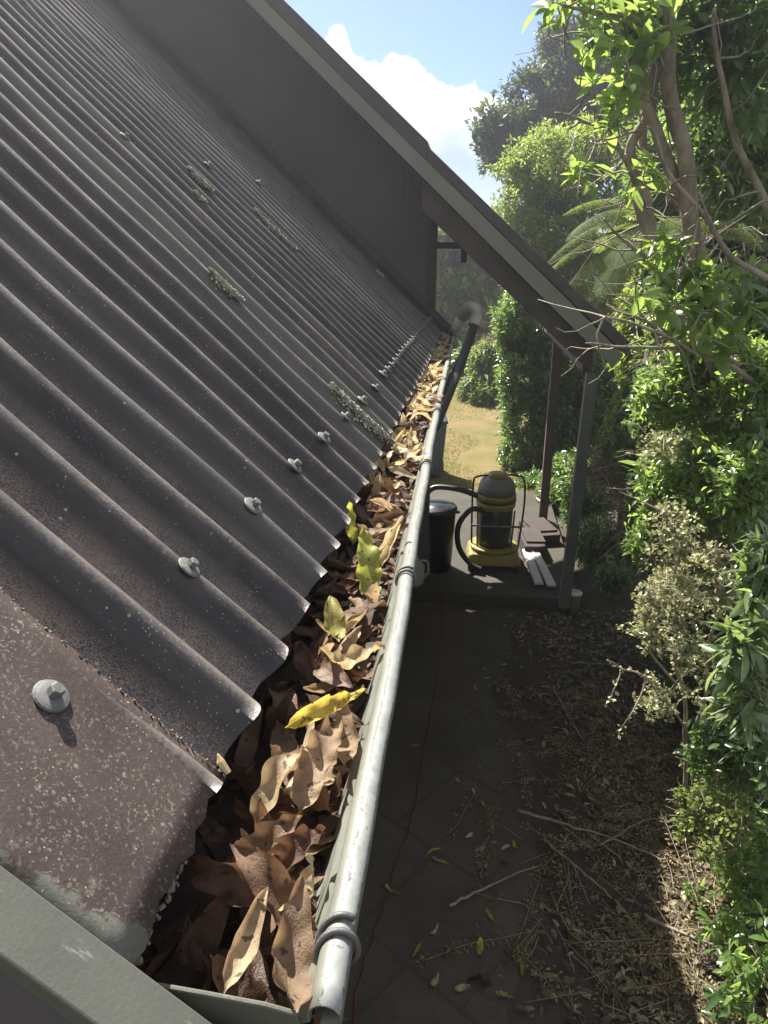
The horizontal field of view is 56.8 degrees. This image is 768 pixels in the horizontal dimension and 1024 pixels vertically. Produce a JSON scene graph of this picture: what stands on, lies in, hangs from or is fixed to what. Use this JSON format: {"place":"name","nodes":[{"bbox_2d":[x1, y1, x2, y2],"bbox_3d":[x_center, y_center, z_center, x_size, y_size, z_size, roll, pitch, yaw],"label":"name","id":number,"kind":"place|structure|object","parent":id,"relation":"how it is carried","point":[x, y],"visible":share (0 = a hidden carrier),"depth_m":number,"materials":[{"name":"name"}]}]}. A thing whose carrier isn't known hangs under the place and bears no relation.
{"place":"outdoors","nodes":[
{"label":"outdoors","id":0,"kind":"place"},
{"bbox_2d":[314,601,543,1023],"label":"path","id":1,"kind":"structure","parent":0,"point":[395,986],"depth_m":4.01,"materials":[{"name":"concrete"}]},
{"bbox_2d":[353,594,446,1023],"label":"extension cord","id":2,"kind":"object","parent":1,"relation":"on","point":[401,845],"visible":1,"depth_m":3.92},
{"bbox_2d":[449,865,539,906],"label":"fallen branch","id":3,"kind":"object","parent":1,"relation":"on","point":[474,892],"visible":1,"depth_m":3.66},
{"bbox_2d":[284,0,615,235],"label":"sky","id":4,"kind":"structure","parent":0,"point":[431,61],"materials":[{"name":"blue"}]},
{"bbox_2d":[411,489,579,609],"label":"patio","id":5,"kind":"structure","parent":0,"point":[458,582],"depth_m":7.04,"materials":[{"name":"concrete"}]},
{"bbox_2d":[413,555,429,586],"bbox_3d":[0.306,0.560,6.885,0.199,0.300,0.199,-14,24,-35],"label":"plastic jug","id":6,"kind":"object","parent":5,"relation":"on","point":[419,570],"visible":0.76,"depth_m":6.83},
{"bbox_2d":[428,499,459,573],"bbox_3d":[0.519,0.247,7.206,0.429,0.678,0.429,-14,24,-35],"label":"round bin","id":7,"kind":"object","parent":5,"relation":"on","point":[442,514],"visible":0.73,"depth_m":7.05,"materials":[{"name":"black plastic"}]},
{"bbox_2d":[430,471,525,571],"bbox_3d":[0.909,0.073,7.244,1.037,0.985,0.575,2,20,5],"label":"vacuum cleaner","id":8,"kind":"object","parent":5,"relation":"on","point":[492,543],"visible":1,"depth_m":7.14,"materials":[{"name":"yellow plastic"}]},
{"bbox_2d":[517,527,545,560],"bbox_3d":[1.599,0.342,7.700,0.229,0.182,0.510,1,20,1],"label":"offcut stack","id":9,"kind":"object","parent":5,"relation":"on","point":[532,538],"visible":0.86,"depth_m":7.59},
{"bbox_2d":[522,549,542,584],"bbox_3d":[1.496,0.544,7.167,0.085,0.030,0.732,1,23,1],"label":"white board","id":10,"kind":"object","parent":5,"relation":"on","point":[533,569],"visible":1,"depth_m":7.10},
{"bbox_2d":[518,517,559,544],"bbox_3d":[1.768,0.221,8.105,0.305,0.142,0.510,-3,20,-10],"label":"offcut stack","id":11,"kind":"object","parent":5,"relation":"on","point":[550,533],"visible":0.68,"depth_m":7.99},
{"bbox_2d":[531,550,555,586],"bbox_3d":[1.596,0.552,7.147,0.085,0.030,0.776,0,23,-2],"label":"white board","id":12,"kind":"object","parent":5,"relation":"on","point":[544,571],"visible":1,"depth_m":7.07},
{"bbox_2d":[430,313,618,505],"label":"lawn","id":13,"kind":"structure","parent":0,"point":[483,455],"depth_m":12.53,"materials":[{"name":"plant"}]},
{"bbox_2d":[431,415,447,474],"bbox_3d":[0.665,-1.008,10.715,0.537,0.930,0.653,0,20,0],"label":"wheelie bin","id":14,"kind":"object","parent":13,"relation":"on","point":[437,458],"visible":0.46,"depth_m":10.47,"materials":[{"name":"black plastic"}]},
{"bbox_2d":[435,226,504,351],"bbox_3d":[2.017,-6.707,20.872,3.539,4.691,2.589,3,20,7],"label":"bushy tree","id":15,"kind":"object","parent":13,"relation":"on","point":[459,284],"visible":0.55,"depth_m":20.26,"materials":[{"name":"green plant"}]},
{"bbox_2d":[494,290,767,1023],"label":"ground","id":16,"kind":"structure","parent":0,"point":[526,990],"depth_m":4.20,"materials":[{"name":"soil"}]},
{"bbox_2d":[0,0,631,1023],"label":"house","id":17,"kind":"structure","parent":16,"relation":"on","point":[224,324],"depth_m":1.48,"materials":[{"name":"grey paint"}]},
{"bbox_2d":[230,840,317,938],"bbox_3d":[-0.111,0.378,0.714,0.135,0.040,0.040,40,49,23],"label":"frilled leaf","id":18,"kind":"object","parent":17,"relation":"on","point":[261,870],"visible":0.71,"depth_m":0.72,"materials":[{"name":"plant"}]},
{"bbox_2d":[223,887,267,993],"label":"dead leaf","id":19,"kind":"object","parent":18,"relation":"on","point":[242,952],"visible":1,"depth_m":0.68,"materials":[{"name":"plant"}]},
{"bbox_2d":[270,854,313,912],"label":"dead leaf","id":20,"kind":"object","parent":18,"relation":"on","point":[307,872],"visible":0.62,"depth_m":0.74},
{"bbox_2d":[271,875,315,1012],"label":"frilled leaf","id":21,"kind":"object","parent":17,"relation":"on","point":[293,945],"visible":1,"depth_m":0.67,"materials":[{"name":"plant"}]},
{"bbox_2d":[141,335,450,1023],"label":"leaf mulch","id":22,"kind":"object","parent":17,"relation":"in","point":[222,801],"visible":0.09,"depth_m":1.01,"materials":[{"name":"plant"}]},
{"bbox_2d":[135,932,180,978],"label":"dead leaf","id":23,"kind":"object","parent":22,"relation":"on","point":[150,966],"visible":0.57,"depth_m":0.72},
{"bbox_2d":[144,931,173,957],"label":"dead leaf","id":24,"kind":"object","parent":22,"relation":"on","point":[151,950],"visible":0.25,"depth_m":0.74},
{"bbox_2d":[151,900,202,938],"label":"dead leaf","id":25,"kind":"object","parent":22,"relation":"on","point":[168,930],"visible":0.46,"depth_m":0.76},
{"bbox_2d":[172,913,202,967],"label":"dead leaf","id":26,"kind":"object","parent":22,"relation":"on","point":[189,954],"visible":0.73,"depth_m":0.73,"materials":[{"name":"plant"}]},
{"bbox_2d":[153,949,229,983],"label":"dead leaf","id":27,"kind":"object","parent":22,"relation":"on","point":[162,976],"visible":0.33,"depth_m":0.71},
{"bbox_2d":[170,889,231,961],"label":"dead leaf","id":28,"kind":"object","parent":22,"relation":"on","point":[206,929],"visible":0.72,"depth_m":0.74,"materials":[{"name":"plant"}]},
{"bbox_2d":[191,954,212,990],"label":"dead leaf","id":29,"kind":"object","parent":22,"relation":"on","point":[203,980],"visible":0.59,"depth_m":0.69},
{"bbox_2d":[197,815,234,842],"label":"dead leaf","id":30,"kind":"object","parent":22,"relation":"on","point":[207,826],"visible":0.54,"depth_m":0.89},
{"bbox_2d":[186,855,266,908],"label":"frilled leaf","id":31,"kind":"object","parent":22,"relation":"on","point":[213,877],"visible":0.6,"depth_m":0.75,"materials":[{"name":"plant"}]},
{"bbox_2d":[229,760,255,804],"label":"dead leaf","id":32,"kind":"object","parent":22,"relation":"on","point":[243,780],"visible":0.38,"depth_m":0.95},
{"bbox_2d":[234,696,262,766],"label":"dead leaf","id":33,"kind":"object","parent":22,"relation":"on","point":[247,746],"visible":0.73,"depth_m":1.04,"materials":[{"name":"plant"}]},
{"bbox_2d":[210,954,286,999],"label":"dead leaf","id":34,"kind":"object","parent":22,"relation":"on","point":[218,962],"visible":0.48,"depth_m":0.68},
{"bbox_2d":[238,942,268,1001],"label":"dead leaf","id":35,"kind":"object","parent":22,"relation":"on","point":[257,966],"visible":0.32,"depth_m":0.70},
{"bbox_2d":[242,974,266,1000],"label":"dead leaf","id":36,"kind":"object","parent":22,"relation":"on","point":[254,989],"visible":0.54,"depth_m":0.67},
{"bbox_2d":[230,814,302,862],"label":"dead leaf","id":37,"kind":"object","parent":22,"relation":"on","point":[264,835],"visible":0.49,"depth_m":0.81,"materials":[{"name":"plant"}]},
{"bbox_2d":[262,909,275,960],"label":"dead leaf","id":38,"kind":"object","parent":22,"relation":"on","point":[266,950],"visible":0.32,"depth_m":0.74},
{"bbox_2d":[267,824,325,872],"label":"dead leaf","id":39,"kind":"object","parent":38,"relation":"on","point":[288,851],"visible":0.76,"depth_m":0.76,"materials":[{"name":"plant"}]},
{"bbox_2d":[250,910,290,1008],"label":"dead leaf","id":40,"kind":"object","parent":22,"relation":"on","point":[265,938],"visible":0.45,"depth_m":0.73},
{"bbox_2d":[232,803,311,824],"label":"dead leaf","id":41,"kind":"object","parent":22,"relation":"on","point":[276,811],"visible":0.56,"depth_m":0.89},
{"bbox_2d":[249,787,294,804],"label":"dead leaf","id":42,"kind":"object","parent":22,"relation":"on","point":[284,796],"visible":0.25,"depth_m":0.91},
{"bbox_2d":[255,690,295,758],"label":"dead leaf","id":43,"kind":"object","parent":22,"relation":"on","point":[284,705],"visible":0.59,"depth_m":1.05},
{"bbox_2d":[250,748,308,825],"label":"frilled leaf","id":44,"kind":"object","parent":22,"relation":"on","point":[275,769],"visible":0.99,"depth_m":0.87,"materials":[{"name":"plant"}]},
{"bbox_2d":[258,797,305,881],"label":"dead leaf","id":45,"kind":"object","parent":22,"relation":"on","point":[262,810],"visible":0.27,"depth_m":0.84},
{"bbox_2d":[268,687,296,736],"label":"dead leaf","id":46,"kind":"object","parent":22,"relation":"on","point":[277,697],"visible":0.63,"depth_m":1.10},
{"bbox_2d":[270,720,298,786],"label":"dead leaf","id":47,"kind":"object","parent":22,"relation":"on","point":[285,741],"visible":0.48,"depth_m":1.02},
{"bbox_2d":[293,626,322,637],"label":"dead leaf","id":48,"kind":"object","parent":22,"relation":"on","point":[314,632],"visible":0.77,"depth_m":1.32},
{"bbox_2d":[287,770,330,811],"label":"dead leaf","id":49,"kind":"object","parent":22,"relation":"on","point":[321,802],"visible":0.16,"depth_m":0.87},
{"bbox_2d":[293,640,328,694],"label":"dead leaf","id":50,"kind":"object","parent":22,"relation":"on","point":[306,663],"visible":0.76,"depth_m":1.15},
{"bbox_2d":[313,657,352,688],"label":"dead leaf","id":51,"kind":"object","parent":50,"relation":"on","point":[328,670],"visible":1,"depth_m":1.11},
{"bbox_2d":[290,715,342,812],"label":"dead leaf","id":52,"kind":"object","parent":22,"relation":"on","point":[316,763],"visible":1,"depth_m":0.89,"materials":[{"name":"plant"}]},
{"bbox_2d":[309,631,323,659],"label":"dead leaf","id":53,"kind":"object","parent":22,"relation":"on","point":[313,648],"visible":0.26,"depth_m":1.29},
{"bbox_2d":[317,612,356,655],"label":"dead leaf","id":54,"kind":"object","parent":53,"relation":"on","point":[322,640],"visible":0.52,"depth_m":1.27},
{"bbox_2d":[315,603,369,632],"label":"dead leaf","id":55,"kind":"object","parent":54,"relation":"on","point":[350,624],"visible":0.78,"depth_m":1.27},
{"bbox_2d":[303,681,333,692],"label":"dead leaf","id":56,"kind":"object","parent":22,"relation":"on","point":[322,687],"visible":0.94,"depth_m":1.11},
{"bbox_2d":[305,831,332,855],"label":"dead leaf","id":57,"kind":"object","parent":22,"relation":"on","point":[314,849],"visible":0.27,"depth_m":0.85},
{"bbox_2d":[305,579,336,621],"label":"dead leaf","id":58,"kind":"object","parent":22,"relation":"on","point":[315,606],"visible":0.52,"depth_m":1.48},
{"bbox_2d":[285,688,364,728],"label":"yellow leaf","id":59,"kind":"object","parent":22,"relation":"on","point":[322,707],"visible":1,"depth_m":0.97,"materials":[{"name":"plant"}]},
{"bbox_2d":[310,585,350,597],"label":"dead leaf","id":60,"kind":"object","parent":22,"relation":"on","point":[336,589],"visible":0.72,"depth_m":1.48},
{"bbox_2d":[324,596,345,641],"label":"olive leaf","id":61,"kind":"object","parent":22,"relation":"on","point":[334,620],"visible":1,"depth_m":1.25,"materials":[{"name":"plant"}]},
{"bbox_2d":[307,694,363,725],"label":"dead leaf","id":62,"kind":"object","parent":22,"relation":"on","point":[313,698],"visible":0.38,"depth_m":1.05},
{"bbox_2d":[327,634,343,669],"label":"dead leaf","id":63,"kind":"object","parent":22,"relation":"on","point":[335,647],"visible":0.21,"depth_m":1.20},
{"bbox_2d":[346,669,368,677],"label":"dead leaf","id":64,"kind":"object","parent":63,"relation":"on","point":[350,673],"visible":0.4,"depth_m":1.13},
{"bbox_2d":[320,641,384,669],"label":"frilled leaf","id":65,"kind":"object","parent":64,"relation":"on","point":[352,656],"visible":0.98,"depth_m":1.16,"materials":[{"name":"plant"}]},
{"bbox_2d":[324,555,356,569],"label":"dead leaf","id":66,"kind":"object","parent":22,"relation":"on","point":[336,563],"visible":0.61,"depth_m":1.62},
{"bbox_2d":[333,699,358,765],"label":"frilled leaf","id":67,"kind":"object","parent":22,"relation":"on","point":[347,748],"visible":0.87,"depth_m":0.96,"materials":[{"name":"plant"}]},
{"bbox_2d":[338,625,361,653],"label":"dead leaf","id":68,"kind":"object","parent":22,"relation":"on","point":[350,639],"visible":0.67,"depth_m":1.23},
{"bbox_2d":[345,501,357,544],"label":"yellow green leaf","id":69,"kind":"object","parent":22,"relation":"on","point":[351,530],"visible":0.94,"depth_m":1.66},
{"bbox_2d":[355,597,373,634],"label":"dead leaf","id":70,"kind":"object","parent":22,"relation":"on","point":[365,621],"visible":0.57,"depth_m":1.31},
{"bbox_2d":[344,600,384,618],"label":"dead leaf","id":71,"kind":"object","parent":22,"relation":"on","point":[361,609],"visible":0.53,"depth_m":1.30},
{"bbox_2d":[356,525,382,602],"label":"yellow green leaf","id":72,"kind":"object","parent":22,"relation":"on","point":[369,572],"visible":0.88,"depth_m":1.43,"materials":[{"name":"plant"}]},
{"bbox_2d":[365,582,380,602],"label":"dead leaf","id":73,"kind":"object","parent":22,"relation":"on","point":[372,591],"visible":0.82,"depth_m":1.37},
{"bbox_2d":[371,472,381,498],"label":"dead leaf","id":74,"kind":"object","parent":22,"relation":"on","point":[376,487],"visible":0.6,"depth_m":2.10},
{"bbox_2d":[372,511,404,522],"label":"dead leaf","id":75,"kind":"object","parent":22,"relation":"on","point":[390,515],"visible":0.93,"depth_m":1.79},
{"bbox_2d":[379,515,402,565],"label":"dead leaf","id":76,"kind":"object","parent":22,"relation":"on","point":[390,536],"visible":0.77,"depth_m":1.61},
{"bbox_2d":[381,475,411,499],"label":"dead leaf","id":77,"kind":"object","parent":22,"relation":"on","point":[387,483],"visible":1,"depth_m":1.97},
{"bbox_2d":[455,338,516,406],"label":"grey green shrub","id":78,"kind":"object","parent":16,"relation":"on","point":[478,384],"visible":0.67,"depth_m":15.24,"materials":[{"name":"plant"}]},
{"bbox_2d":[447,292,541,379],"bbox_3d":[2.777,-4.343,18.579,3.378,3.943,4.778,10,22,26],"label":"dark thicket","id":79,"kind":"object","parent":16,"relation":"on","point":[464,331],"visible":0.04,"depth_m":19.56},
{"bbox_2d":[486,288,621,472],"bbox_3d":[2.721,-2.037,11.261,2.338,2.910,1.991,3,20,7],"label":"glossy hedge","id":80,"kind":"object","parent":16,"relation":"on","point":[528,352],"visible":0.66,"depth_m":10.95,"materials":[{"name":"green plant"}]},
{"bbox_2d":[484,107,635,445],"bbox_3d":[2.986,-3.527,11.369,2.838,5.297,1.800,-7,21,-20],"label":"lime green tree","id":81,"kind":"object","parent":16,"relation":"on","point":[532,182],"visible":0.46,"depth_m":10.57,"materials":[{"name":"green plant"}]},
{"bbox_2d":[464,5,656,337],"bbox_3d":[4.797,-7.299,16.371,6.720,9.081,3.262,-6,21,-17],"label":"podocarp tree","id":82,"kind":"object","parent":16,"relation":"on","point":[545,79],"visible":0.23,"depth_m":14.82,"materials":[{"name":"green plant"}]},
{"bbox_2d":[510,444,639,599],"bbox_3d":[2.470,-0.189,8.604,1.212,1.348,4.368,-1,20,-3],"label":"hedge","id":83,"kind":"object","parent":16,"relation":"on","point":[591,543],"visible":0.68,"depth_m":7.54,"materials":[{"name":"green plant"}]},
{"bbox_2d":[568,589,582,617],"bbox_3d":[1.750,0.845,6.546,0.136,0.240,0.136,3,20,7],"label":"plastic pot","id":84,"kind":"object","parent":16,"relation":"on","point":[576,595],"visible":0.69,"depth_m":6.51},
{"bbox_2d":[415,604,767,1023],"bbox_3d":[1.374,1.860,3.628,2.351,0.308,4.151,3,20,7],"label":"dead fern litter","id":85,"kind":"object","parent":16,"relation":"on","point":[658,956],"visible":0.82,"depth_m":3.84,"materials":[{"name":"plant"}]},
{"bbox_2d":[517,809,664,860],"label":"fallen branch","id":86,"kind":"object","parent":85,"relation":"on","point":[557,821],"visible":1,"depth_m":4.00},
{"bbox_2d":[544,840,639,930],"bbox_3d":[1.016,1.944,3.675,0.191,0.034,0.651,-13,24,-33],"label":"fallen branch","id":87,"kind":"object","parent":85,"relation":"on","point":[574,865],"visible":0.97,"depth_m":3.74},
{"bbox_2d":[604,491,744,795],"bbox_3d":[1.464,0.812,3.690,0.886,1.881,0.455,-8,21,-22],"label":"wiry shrub","id":88,"kind":"object","parent":85,"relation":"on","point":[676,594],"visible":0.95,"depth_m":3.56,"materials":[{"name":"green plant"}]},
{"bbox_2d":[643,913,765,955],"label":"fallen branch","id":89,"kind":"object","parent":85,"relation":"on","point":[649,918],"visible":0.62,"depth_m":3.36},
{"bbox_2d":[592,390,644,537],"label":"shade shrub","id":90,"kind":"object","parent":16,"relation":"on","point":[622,444],"visible":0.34,"depth_m":6.26,"materials":[{"name":"plant"}]},
{"bbox_2d":[574,425,639,592],"bbox_3d":[2.175,-0.117,6.336,1.025,1.269,1.392,3,20,7],"label":"dry twig tangle","id":91,"kind":"object","parent":90,"relation":"attached to","point":[615,491],"visible":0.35,"depth_m":6.37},
{"bbox_2d":[604,205,650,387],"bbox_3d":[2.945,-1.647,8.294,1.437,3.797,1.160,-13,24,-33],"label":"side bush","id":92,"kind":"object","parent":16,"relation":"on","point":[631,357],"visible":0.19,"depth_m":7.89,"materials":[{"name":"green plant"}]},
{"bbox_2d":[516,0,767,703],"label":"broadleaf tree","id":93,"kind":"object","parent":16,"relation":"on","point":[725,128],"visible":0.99,"depth_m":3.07,"materials":[{"name":"green plant"}]},
{"bbox_2d":[616,335,767,581],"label":"budding shrub","id":94,"kind":"object","parent":93,"relation":"attached to","point":[670,458],"visible":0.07,"depth_m":4.18,"materials":[{"name":"green plant"}]},
{"bbox_2d":[618,327,767,575],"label":"sunny shrub","id":95,"kind":"object","parent":93,"relation":"attached to","point":[723,487],"visible":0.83,"depth_m":3.77,"materials":[{"name":"green plant"}]},
{"bbox_2d":[548,199,767,558],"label":"tree fern","id":96,"kind":"object","parent":16,"relation":"on","point":[617,258],"visible":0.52,"depth_m":6.33,"materials":[{"name":"green plant"}]},
{"bbox_2d":[607,9,767,279],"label":"evergreen tree","id":97,"kind":"object","parent":16,"relation":"on","point":[659,203],"visible":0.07,"depth_m":6.65,"materials":[{"name":"green plant"}]},
{"bbox_2d":[612,258,767,533],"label":"mixed shrub","id":98,"kind":"object","parent":16,"relation":"on","point":[625,414],"visible":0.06,"depth_m":4.91,"materials":[{"name":"plant"}]},
{"bbox_2d":[575,127,767,380],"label":"bramble stems","id":99,"kind":"object","parent":98,"relation":"on","point":[742,229],"visible":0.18,"depth_m":4.23,"materials":[{"name":"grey plant"}]},
{"bbox_2d":[610,314,733,489],"bbox_3d":[1.873,-0.462,4.140,1.038,1.436,0.913,3,20,7],"label":"dry shrub","id":100,"kind":"object","parent":98,"relation":"attached to","point":[663,356],"visible":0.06,"depth_m":4.18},
{"bbox_2d":[618,410,767,689],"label":"leaf shrub","id":101,"kind":"object","parent":16,"relation":"on","point":[724,539],"visible":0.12,"depth_m":3.96,"materials":[{"name":"green plant"}]},
{"bbox_2d":[680,876,716,913],"bbox_3d":[1.588,1.938,3.587,0.185,0.169,0.154,3,20,7],"label":"sapling","id":102,"kind":"object","parent":16,"relation":"on","point":[687,889],"visible":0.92,"depth_m":3.57,"materials":[{"name":"green plant"}]},
{"bbox_2d":[630,547,767,840],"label":"bank thicket","id":103,"kind":"object","parent":16,"relation":"on","point":[691,682],"visible":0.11,"depth_m":4.76,"materials":[{"name":"plant"}]},
{"bbox_2d":[694,907,727,957],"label":"seedling","id":104,"kind":"object","parent":16,"relation":"on","point":[713,934],"visible":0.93,"depth_m":3.30,"materials":[{"name":"green plant"}]},
{"bbox_2d":[697,982,743,1023],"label":"seedling","id":105,"kind":"object","parent":16,"relation":"on","point":[713,996],"visible":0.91,"depth_m":3.01,"materials":[{"name":"green plant"}]},
{"bbox_2d":[690,777,767,1023],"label":"leafy bush","id":106,"kind":"object","parent":16,"relation":"on","point":[756,865],"visible":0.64,"depth_m":3.23,"materials":[{"name":"green plant"}]},
{"bbox_2d":[672,707,767,809],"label":"leafy undergrowth","id":107,"kind":"object","parent":106,"relation":"on","point":[710,750],"visible":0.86,"depth_m":3.32,"materials":[{"name":"green plant"}]},
{"bbox_2d":[661,769,767,868],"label":"creeping plant","id":108,"kind":"object","parent":107,"relation":"attached to","point":[710,808],"visible":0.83,"depth_m":3.29,"materials":[{"name":"plant"}]},
{"bbox_2d":[698,517,767,750],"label":"waxy leaved shrub","id":109,"kind":"object","parent":16,"relation":"on","point":[741,651],"visible":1,"depth_m":2.87,"materials":[{"name":"green plant"}]},
{"bbox_2d":[715,993,763,1023],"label":"sapling","id":110,"kind":"object","parent":16,"relation":"on","point":[744,999],"visible":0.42,"depth_m":3.03,"materials":[{"name":"green plant"}]},
{"bbox_2d":[719,940,765,998],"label":"seedling","id":111,"kind":"object","parent":16,"relation":"on","point":[753,982],"visible":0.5,"depth_m":3.04,"materials":[{"name":"green plant"}]},
{"bbox_2d":[729,870,763,930],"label":"seedling","id":112,"kind":"object","parent":16,"relation":"on","point":[745,885],"visible":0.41,"depth_m":3.40,"materials":[{"name":"green plant"}]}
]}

